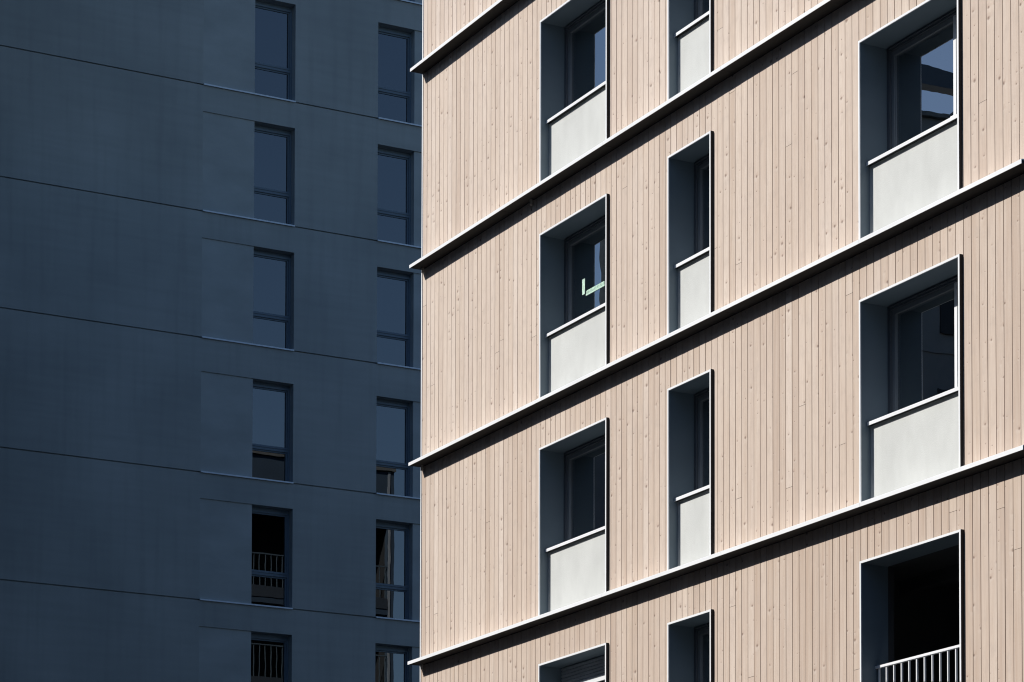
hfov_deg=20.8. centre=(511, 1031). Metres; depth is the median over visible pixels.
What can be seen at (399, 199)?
window
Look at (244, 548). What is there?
window
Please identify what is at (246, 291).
window
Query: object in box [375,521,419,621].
window
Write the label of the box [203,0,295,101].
window
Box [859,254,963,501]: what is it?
window
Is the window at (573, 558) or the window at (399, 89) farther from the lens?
the window at (399, 89)
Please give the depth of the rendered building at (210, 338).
65.28 m
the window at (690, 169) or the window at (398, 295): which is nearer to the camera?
the window at (690, 169)
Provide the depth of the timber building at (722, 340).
34.46 m
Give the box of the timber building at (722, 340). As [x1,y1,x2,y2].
[408,0,1023,681]
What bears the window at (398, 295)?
in the rendered building at (210, 338)
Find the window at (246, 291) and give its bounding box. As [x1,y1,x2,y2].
[201,238,293,350]
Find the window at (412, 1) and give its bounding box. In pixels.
[402,0,421,4]
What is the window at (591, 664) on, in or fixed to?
in the timber building at (722, 340)
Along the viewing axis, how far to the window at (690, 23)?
35.65 m
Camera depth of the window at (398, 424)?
67.71 m
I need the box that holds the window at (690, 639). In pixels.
[667,609,713,681]
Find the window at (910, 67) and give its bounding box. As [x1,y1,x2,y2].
[858,0,962,238]
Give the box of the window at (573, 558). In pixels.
[538,417,608,615]
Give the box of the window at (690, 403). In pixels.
[667,369,713,569]
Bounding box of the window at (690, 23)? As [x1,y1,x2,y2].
[667,0,713,99]
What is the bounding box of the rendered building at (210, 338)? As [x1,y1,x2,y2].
[0,0,421,681]
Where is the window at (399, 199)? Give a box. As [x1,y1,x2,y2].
[377,148,421,247]
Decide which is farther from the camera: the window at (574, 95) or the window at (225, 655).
the window at (225, 655)
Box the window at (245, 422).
[200,371,293,483]
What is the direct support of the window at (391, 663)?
in the rendered building at (210, 338)
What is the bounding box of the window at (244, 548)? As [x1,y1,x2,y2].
[199,498,292,608]
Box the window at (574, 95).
[539,0,609,181]
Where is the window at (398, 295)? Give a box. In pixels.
[376,270,420,369]
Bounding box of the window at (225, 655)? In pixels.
[199,626,287,681]
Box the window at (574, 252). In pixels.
[539,193,609,397]
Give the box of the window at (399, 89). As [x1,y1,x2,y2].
[377,26,421,126]
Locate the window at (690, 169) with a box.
[667,131,713,333]
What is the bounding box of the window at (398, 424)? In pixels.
[375,399,420,498]
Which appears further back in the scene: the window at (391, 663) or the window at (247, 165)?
the window at (391, 663)
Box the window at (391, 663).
[375,645,419,681]
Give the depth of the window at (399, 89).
68.10 m
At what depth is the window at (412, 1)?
68.16 m
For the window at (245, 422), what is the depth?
65.63 m
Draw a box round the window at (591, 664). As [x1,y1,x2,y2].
[538,643,608,681]
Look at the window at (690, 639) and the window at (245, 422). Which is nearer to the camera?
the window at (690, 639)
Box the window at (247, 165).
[202,112,294,226]

